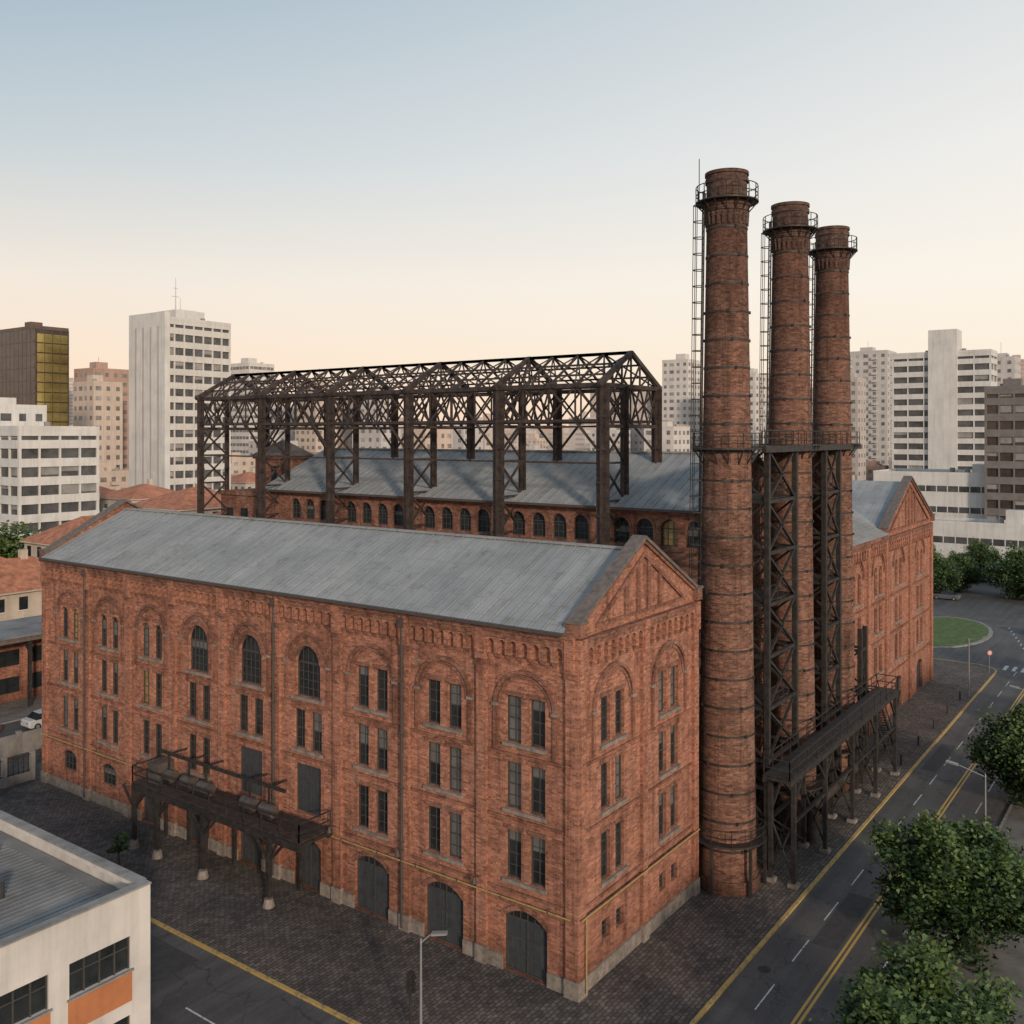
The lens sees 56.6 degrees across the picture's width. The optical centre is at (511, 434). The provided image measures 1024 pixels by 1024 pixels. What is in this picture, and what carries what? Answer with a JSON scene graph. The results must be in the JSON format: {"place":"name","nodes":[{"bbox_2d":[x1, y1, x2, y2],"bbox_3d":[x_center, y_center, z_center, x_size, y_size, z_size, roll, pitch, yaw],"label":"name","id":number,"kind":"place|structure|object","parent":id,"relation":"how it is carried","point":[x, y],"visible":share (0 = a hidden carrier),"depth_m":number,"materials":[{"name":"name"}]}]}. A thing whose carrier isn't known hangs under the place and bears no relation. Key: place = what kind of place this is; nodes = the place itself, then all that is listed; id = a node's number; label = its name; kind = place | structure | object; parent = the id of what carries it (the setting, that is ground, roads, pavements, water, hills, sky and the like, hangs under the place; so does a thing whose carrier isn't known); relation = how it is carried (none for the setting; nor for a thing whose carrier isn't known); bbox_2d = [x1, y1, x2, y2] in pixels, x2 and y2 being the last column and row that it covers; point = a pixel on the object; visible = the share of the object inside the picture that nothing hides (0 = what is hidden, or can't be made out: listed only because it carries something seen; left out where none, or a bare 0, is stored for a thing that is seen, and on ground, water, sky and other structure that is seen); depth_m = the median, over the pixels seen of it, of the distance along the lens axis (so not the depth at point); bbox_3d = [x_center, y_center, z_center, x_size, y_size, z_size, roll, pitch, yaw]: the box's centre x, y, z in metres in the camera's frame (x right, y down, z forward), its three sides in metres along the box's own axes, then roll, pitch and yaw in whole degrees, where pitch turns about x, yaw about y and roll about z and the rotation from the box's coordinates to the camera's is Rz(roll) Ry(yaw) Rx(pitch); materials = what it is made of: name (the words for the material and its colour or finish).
{"place":"outdoors","nodes":[
{"label":"outdoors","id":0,"kind":"place"},
{"bbox_2d":[0,727,41,758],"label":"boundary wall","id":1,"kind":"structure","parent":0,"point":[19,742],"depth_m":81.96,"materials":[{"name":"concrete"}]},
{"bbox_2d":[0,694,41,724],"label":"pavement","id":2,"kind":"structure","parent":0,"point":[15,710],"depth_m":95.74,"materials":[{"name":"concrete"}]},
{"bbox_2d":[0,615,41,706],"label":"brick building","id":3,"kind":"structure","parent":2,"relation":"on","point":[20,658],"depth_m":98.67,"materials":[{"name":"brick"}]},
{"bbox_2d":[0,720,41,737],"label":"road","id":4,"kind":"structure","parent":0,"point":[11,728],"depth_m":89.58,"materials":[{"name":"grey asphalt"}]},
{"bbox_2d":[20,709,41,728],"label":"parked car","id":5,"kind":"object","parent":4,"relation":"on","point":[32,719],"visible":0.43,"depth_m":89.27,"materials":[{"name":"paint"}]},
{"bbox_2d":[73,375,122,468],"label":"brick apartment block","id":6,"kind":"structure","parent":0,"point":[97,400],"depth_m":304.33,"materials":[{"name":"beige"}]},
{"bbox_2d":[74,357,128,469],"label":"brick apartment block","id":7,"kind":"structure","parent":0,"point":[106,372],"depth_m":326.58,"materials":[{"name":"beige"}]},
{"bbox_2d":[99,461,128,490],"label":"city building","id":8,"kind":"structure","parent":0,"point":[115,479],"depth_m":271.25,"materials":[{"name":"beige concrete"}]},
{"bbox_2d":[99,479,174,512],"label":"city house","id":9,"kind":"structure","parent":0,"point":[139,492],"depth_m":192.41,"materials":[{"name":"orange tile"}]},
{"bbox_2d":[231,464,233,473],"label":"city building","id":10,"kind":"structure","parent":0,"point":[232,468],"depth_m":302.97,"materials":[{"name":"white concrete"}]},
{"bbox_2d":[231,468,254,488],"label":"city house","id":11,"kind":"structure","parent":0,"point":[246,480],"depth_m":259.31,"materials":[{"name":"orange tile"}]},
{"bbox_2d":[231,452,254,473],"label":"city building","id":12,"kind":"structure","parent":0,"point":[242,464],"depth_m":347.87,"materials":[{"name":"beige concrete"}]},
{"bbox_2d":[231,358,273,454],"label":"white apartment tower","id":13,"kind":"structure","parent":0,"point":[240,439],"depth_m":423.63,"materials":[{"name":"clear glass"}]},
{"bbox_2d":[248,430,297,454],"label":"city building","id":14,"kind":"structure","parent":0,"point":[252,447],"depth_m":366.69,"materials":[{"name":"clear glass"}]},
{"bbox_2d":[270,405,294,440],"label":"city building","id":15,"kind":"structure","parent":0,"point":[292,432],"depth_m":415.49,"materials":[{"name":"grey concrete"}]},
{"bbox_2d":[295,368,336,452],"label":"city building","id":16,"kind":"structure","parent":0,"point":[308,441],"depth_m":378.26,"materials":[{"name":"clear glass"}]},
{"bbox_2d":[337,400,352,447],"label":"city building","id":17,"kind":"structure","parent":0,"point":[347,432],"depth_m":471.44,"materials":[{"name":"beige concrete"}]},
{"bbox_2d":[361,389,390,421],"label":"city building","id":18,"kind":"structure","parent":0,"point":[364,410],"depth_m":438.90,"materials":[{"name":"beige concrete"}]},
{"bbox_2d":[352,421,403,447],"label":"city building","id":19,"kind":"structure","parent":0,"point":[372,439],"depth_m":328.78,"materials":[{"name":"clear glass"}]},
{"bbox_2d":[401,425,452,448],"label":"city building","id":20,"kind":"structure","parent":0,"point":[444,438],"depth_m":296.49,"materials":[{"name":"beige concrete"}]},
{"bbox_2d":[448,425,482,448],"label":"city building","id":21,"kind":"structure","parent":0,"point":[458,443],"depth_m":334.51,"materials":[{"name":"grey concrete"}]},
{"bbox_2d":[465,417,492,448],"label":"city building","id":22,"kind":"structure","parent":0,"point":[489,435],"depth_m":371.92,"materials":[{"name":"beige concrete"}]},
{"bbox_2d":[0,658,996,1023],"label":"cobbled pavement","id":23,"kind":"structure","parent":0,"point":[688,960],"depth_m":52.84,"materials":[{"name":"grey stone"}]},
{"bbox_2d":[0,750,34,788],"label":"boundary fence","id":24,"kind":"object","parent":23,"relation":"on","point":[8,781],"visible":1,"depth_m":75.06,"materials":[{"name":"concrete"}]},
{"bbox_2d":[106,832,129,864],"bbox_3d":[-25.242,26.567,60.859,1.479,2.133,1.528,0,0,-31],"label":"tree","id":25,"kind":"object","parent":23,"relation":"on","point":[123,840],"visible":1,"depth_m":60.86,"materials":[{"name":"green plant"}]},
{"bbox_2d":[122,748,331,908],"bbox_3d":[-18.484,24.350,60.111,17.600,6.400,3.092,0,0,36],"label":"loading gantry","id":26,"kind":"object","parent":23,"relation":"on","point":[268,822],"visible":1,"depth_m":59.08,"materials":[{"name":"metal"}]},
{"bbox_2d":[406,971,415,1023],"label":"traffic light","id":27,"kind":"object","parent":23,"relation":"on","point":[410,983],"visible":1,"depth_m":43.12,"materials":[{"name":"metal"}]},
{"bbox_2d":[419,930,447,1023],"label":"street lamp","id":28,"kind":"object","parent":23,"relation":"on","point":[439,933],"visible":1,"depth_m":42.53,"materials":[{"name":"metal"}]},
{"bbox_2d":[693,430,867,869],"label":"steel service tower","id":29,"kind":"structure","parent":23,"relation":"on","point":[766,694],"depth_m":64.43,"materials":[{"name":"black metal"}]},
{"bbox_2d":[762,673,900,889],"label":"steel walkway","id":30,"kind":"structure","parent":23,"relation":"on","point":[795,766],"depth_m":64.49,"materials":[{"name":"metal"}]},
{"bbox_2d":[968,637,989,695],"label":"street lamp","id":31,"kind":"object","parent":23,"relation":"on","point":[969,665],"visible":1,"depth_m":100.25,"materials":[{"name":"metal"}]},
{"bbox_2d":[987,650,991,672],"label":"traffic sign","id":32,"kind":"object","parent":23,"relation":"on","point":[989,652],"visible":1,"depth_m":109.95,"materials":[{"name":"metal"}]},
{"bbox_2d":[0,0,1023,425],"label":"sky","id":33,"kind":"structure","parent":0,"point":[332,183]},
{"bbox_2d":[504,443,527,449],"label":"city building","id":34,"kind":"structure","parent":0,"point":[514,445],"depth_m":529.04,"materials":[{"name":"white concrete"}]},
{"bbox_2d":[515,445,546,449],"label":"city building","id":35,"kind":"structure","parent":0,"point":[534,447],"depth_m":476.10,"materials":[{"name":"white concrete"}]},
{"bbox_2d":[526,434,548,449],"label":"city building","id":36,"kind":"structure","parent":0,"point":[533,439],"depth_m":542.32,"materials":[{"name":"beige concrete"}]},
{"bbox_2d":[69,355,1023,449],"bbox_3d":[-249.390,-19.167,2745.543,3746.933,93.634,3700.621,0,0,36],"label":"distant city skyline","id":37,"kind":"structure","parent":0,"point":[578,440],"depth_m":757.60},
{"bbox_2d":[150,588,1023,1023],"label":"road","id":38,"kind":"structure","parent":0,"point":[212,988],"depth_m":52.42,"materials":[{"name":"grey asphalt"}]},
{"bbox_2d":[150,731,1018,1023],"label":"road patches","id":39,"kind":"object","parent":38,"relation":"on","point":[166,959],"visible":0.6,"depth_m":52.63,"materials":[{"name":"grey asphalt"}]},
{"bbox_2d":[185,628,1023,1023],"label":"road markings","id":40,"kind":"object","parent":38,"relation":"on","point":[763,968],"visible":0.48,"depth_m":51.70,"materials":[{"name":"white paint"}]},
{"bbox_2d":[933,590,960,600],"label":"parked car","id":41,"kind":"object","parent":38,"relation":"on","point":[949,594],"visible":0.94,"depth_m":159.30,"materials":[{"name":"paint"}]},
{"bbox_2d":[590,428,629,450],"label":"city building","id":42,"kind":"structure","parent":0,"point":[614,432],"depth_m":430.73,"materials":[{"name":"beige concrete"}]},
{"bbox_2d":[616,418,646,450],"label":"city building","id":43,"kind":"structure","parent":0,"point":[636,442],"depth_m":439.54,"materials":[{"name":"grey concrete"}]},
{"bbox_2d":[644,422,689,451],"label":"city building","id":44,"kind":"structure","parent":0,"point":[676,438],"depth_m":307.03,"materials":[{"name":"white concrete"}]},
{"bbox_2d":[662,420,688,426],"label":"city building","id":45,"kind":"structure","parent":0,"point":[686,425],"depth_m":387.44,"materials":[{"name":"white concrete"}]},
{"bbox_2d":[662,354,699,451],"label":"white apartment tower","id":46,"kind":"structure","parent":0,"point":[676,390],"depth_m":403.64,"materials":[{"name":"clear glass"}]},
{"bbox_2d":[750,368,768,450],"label":"city building","id":47,"kind":"structure","parent":0,"point":[754,392],"depth_m":364.39,"materials":[{"name":"white concrete"}]},
{"bbox_2d":[850,373,865,480],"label":"grey apartment tower","id":48,"kind":"structure","parent":0,"point":[858,404],"depth_m":331.46,"materials":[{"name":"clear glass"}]},
{"bbox_2d":[850,347,896,464],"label":"grey apartment tower","id":49,"kind":"structure","parent":0,"point":[872,366],"depth_m":382.57,"materials":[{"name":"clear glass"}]},
{"bbox_2d":[866,461,888,480],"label":"city building","id":50,"kind":"structure","parent":0,"point":[871,466],"depth_m":362.07,"materials":[{"name":"brown concrete"}]},
{"bbox_2d":[889,457,891,468],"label":"city building","id":51,"kind":"structure","parent":0,"point":[890,462],"depth_m":357.17,"materials":[{"name":"white concrete"}]},
{"bbox_2d":[933,617,992,647],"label":"grass island","id":52,"kind":"structure","parent":0,"point":[952,632],"depth_m":132.43,"materials":[{"name":"plant"}]},
{"bbox_2d":[935,579,1003,671],"bbox_3d":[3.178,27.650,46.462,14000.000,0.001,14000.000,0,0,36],"label":"ground","id":53,"kind":"structure","parent":0,"point":[984,589],"depth_m":169.10,"materials":[{"name":"grey concrete"}]},
{"bbox_2d":[0,520,22,558],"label":"tree","id":54,"kind":"object","parent":53,"relation":"on","point":[6,541],"visible":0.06,"depth_m":141.36,"materials":[{"name":"green plant"}]},
{"bbox_2d":[0,549,41,620],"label":"tiled roof house","id":55,"kind":"structure","parent":53,"relation":"on","point":[20,590],"depth_m":111.25,"materials":[{"name":"beige paint"}]},
{"bbox_2d":[0,521,41,558],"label":"tree","id":56,"kind":"object","parent":53,"relation":"on","point":[20,545],"visible":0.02,"depth_m":142.61,"materials":[{"name":"green plant"}]},
{"bbox_2d":[0,397,46,425],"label":"white apartment block","id":57,"kind":"structure","parent":53,"relation":"on","point":[12,413],"depth_m":174.02,"materials":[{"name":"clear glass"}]},
{"bbox_2d":[0,322,68,425],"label":"glass office tower","id":58,"kind":"structure","parent":53,"relation":"on","point":[18,364],"depth_m":234.30,"materials":[{"name":"brown glass"}]},
{"bbox_2d":[37,333,67,425],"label":"gold glazing","id":59,"kind":"structure","parent":58,"relation":"attached to","point":[47,377],"depth_m":233.80,"materials":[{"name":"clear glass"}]},
{"bbox_2d":[0,395,99,548],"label":"white apartment block","id":60,"kind":"structure","parent":53,"relation":"on","point":[49,476],"depth_m":164.22,"materials":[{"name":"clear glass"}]},
{"bbox_2d":[19,508,105,557],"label":"tiled roof house","id":61,"kind":"structure","parent":53,"relation":"on","point":[33,544],"depth_m":135.16,"materials":[{"name":"tile"}]},
{"bbox_2d":[0,810,150,1023],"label":"white office building","id":62,"kind":"structure","parent":53,"relation":"on","point":[74,934],"depth_m":40.01,"materials":[{"name":"paint"}]},
{"bbox_2d":[99,486,114,494],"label":"city house","id":63,"kind":"structure","parent":53,"relation":"on","point":[103,490],"depth_m":207.95,"materials":[{"name":"orange tile"}]},
{"bbox_2d":[134,481,220,513],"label":"tiled roof house","id":64,"kind":"structure","parent":53,"relation":"on","point":[183,500],"depth_m":153.39,"materials":[{"name":"tile"}]},
{"bbox_2d":[170,309,230,490],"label":"white office tower","id":65,"kind":"structure","parent":53,"relation":"on","point":[200,355],"depth_m":226.33,"materials":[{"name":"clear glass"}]},
{"bbox_2d":[129,309,204,488],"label":"end wall and plant room","id":66,"kind":"structure","parent":65,"relation":"attached to","point":[149,395],"depth_m":223.45,"materials":[{"name":"white concrete"}]},
{"bbox_2d":[173,278,180,308],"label":"rooftop antenna","id":67,"kind":"object","parent":66,"relation":"on","point":[175,295],"visible":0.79,"depth_m":229.13,"materials":[{"name":"metal"}]},
{"bbox_2d":[218,439,313,517],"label":"brick annex tower","id":68,"kind":"structure","parent":53,"relation":"on","point":[240,502],"depth_m":97.72,"materials":[{"name":"brick"}]},
{"bbox_2d":[48,578,691,985],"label":"walls","id":69,"kind":"structure","parent":53,"relation":"on","point":[610,940],"depth_m":53.69,"materials":[{"name":"red brick"}]},
{"bbox_2d":[64,607,674,982],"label":"windows","id":70,"kind":"structure","parent":69,"relation":"attached to","point":[526,943],"depth_m":54.60,"materials":[{"name":"black glass"}]},
{"bbox_2d":[41,568,699,994],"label":"pipes and lanterns","id":71,"kind":"object","parent":69,"relation":"attached to","point":[401,788],"visible":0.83,"depth_m":52.78,"materials":[{"name":"black metal"}]},
{"bbox_2d":[38,499,703,1002],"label":"trim","id":72,"kind":"structure","parent":69,"relation":"attached to","point":[644,593],"depth_m":53.23,"materials":[{"name":"red brick"}]},
{"bbox_2d":[38,508,622,636],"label":"roof","id":73,"kind":"structure","parent":72,"relation":"on","point":[543,587],"depth_m":59.02,"materials":[{"name":"metal"}]},
{"bbox_2d":[194,350,661,544],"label":"steel truss frame","id":74,"kind":"object","parent":53,"relation":"on","point":[499,391],"visible":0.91,"depth_m":80.73,"materials":[{"name":"black metal"}]},
{"bbox_2d":[266,448,763,789],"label":"brick machine hall","id":75,"kind":"structure","parent":53,"relation":"on","point":[554,502],"depth_m":77.78,"materials":[{"name":"red brick"}]},
{"bbox_2d":[293,499,701,548],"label":"windows","id":76,"kind":"structure","parent":75,"relation":"in","point":[669,530],"depth_m":75.84,"materials":[{"name":"black glass"}]},
{"bbox_2d":[689,159,766,898],"bbox_3d":[13.253,5.312,58.675,4.800,44.676,4.800,0,0,36],"label":"brick chimney","id":77,"kind":"object","parent":53,"relation":"on","point":[732,835],"visible":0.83,"depth_m":57.42,"materials":[{"name":"brick"}]},
{"bbox_2d":[755,201,822,832],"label":"brick chimney","id":78,"kind":"object","parent":53,"relation":"on","point":[790,232],"visible":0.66,"depth_m":66.55,"materials":[{"name":"brick"}]},
{"bbox_2d":[809,225,863,790],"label":"brick chimney","id":79,"kind":"object","parent":53,"relation":"on","point":[832,253],"visible":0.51,"depth_m":74.26,"materials":[{"name":"brick"}]},
{"bbox_2d":[852,476,934,736],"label":"brick warehouse wing","id":80,"kind":"structure","parent":53,"relation":"on","point":[893,565],"depth_m":96.66,"materials":[{"name":"red brick"}]},
{"bbox_2d":[858,554,919,720],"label":"windows","id":81,"kind":"structure","parent":80,"relation":"in","point":[918,664],"depth_m":97.00,"materials":[{"name":"black glass"}]},
{"bbox_2d":[809,929,1023,1023],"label":"tree","id":82,"kind":"object","parent":53,"relation":"on","point":[916,988],"visible":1,"depth_m":38.43,"materials":[{"name":"green plant"}]},
{"bbox_2d":[873,463,983,518],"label":"long white warehouse","id":83,"kind":"structure","parent":53,"relation":"on","point":[954,493],"depth_m":213.70,"materials":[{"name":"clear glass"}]},
{"bbox_2d":[862,807,1023,980],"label":"tree","id":84,"kind":"object","parent":53,"relation":"on","point":[950,891],"visible":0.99,"depth_m":48.78,"materials":[{"name":"green plant"}]},
{"bbox_2d":[892,348,997,469],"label":"white residential tower","id":85,"kind":"structure","parent":53,"relation":"on","point":[976,371],"depth_m":270.04,"materials":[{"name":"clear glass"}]},
{"bbox_2d":[928,329,961,468],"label":"stair core","id":86,"kind":"object","parent":53,"relation":"on","point":[944,345],"visible":0.64,"depth_m":266.51,"materials":[{"name":"white concrete"}]},
{"bbox_2d":[933,542,964,592],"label":"tree","id":87,"kind":"object","parent":53,"relation":"on","point":[942,573],"visible":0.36,"depth_m":160.52,"materials":[{"name":"green plant"}]},
{"bbox_2d":[942,550,986,592],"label":"tree","id":88,"kind":"object","parent":53,"relation":"on","point":[973,572],"visible":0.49,"depth_m":166.01,"materials":[{"name":"green plant"}]},
{"bbox_2d":[931,510,1023,560],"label":"white market building","id":89,"kind":"structure","parent":53,"relation":"on","point":[951,533],"depth_m":190.65,"materials":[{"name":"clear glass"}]},
{"bbox_2d":[952,537,1004,581],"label":"tree","id":90,"kind":"object","parent":53,"relation":"on","point":[983,552],"visible":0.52,"depth_m":177.90,"materials":[{"name":"green plant"}]},
{"bbox_2d":[957,699,1023,805],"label":"tree","id":91,"kind":"object","parent":53,"relation":"on","point":[1001,751],"visible":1,"depth_m":70.55,"materials":[{"name":"green plant"}]},
{"bbox_2d":[980,541,1023,600],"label":"tree","id":92,"kind":"object","parent":53,"relation":"on","point":[1007,575],"visible":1,"depth_m":158.64,"materials":[{"name":"green plant"}]},
{"bbox_2d":[984,378,1023,519],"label":"grey office block","id":93,"kind":"structure","parent":53,"relation":"on","point":[1003,447],"depth_m":204.75,"materials":[{"name":"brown concrete"}]},
{"bbox_2d":[939,794,1023,1023],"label":"pavement","id":94,"kind":"structure","parent":0,"point":[1011,964],"depth_m":50.02,"materials":[{"name":"concrete"}]},
{"bbox_2d":[915,861,938,944],"bbox_3d":[21.766,24.992,49.796,1.215,5.085,0.260,0,0,36],"label":"street lamp","id":95,"kind":"object","parent":94,"relation":"on","point":[938,919],"visible":0.23,"depth_m":49.45,"materials":[{"name":"metal"}]},
{"bbox_2d":[946,760,985,826],"bbox_3d":[28.925,24.242,60.539,2.415,6.585,0.260,0,0,36],"label":"street lamp","id":96,"kind":"object","parent":94,"relation":"on","point":[952,762],"visible":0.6,"depth_m":59.91,"materials":[{"name":"metal"}]},
{"bbox_2d":[997,353,1020,385],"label":"grey apartment tower","id":97,"kind":"structure","parent":0,"point":[1008,366],"depth_m":352.36,"materials":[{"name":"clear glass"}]}
]}

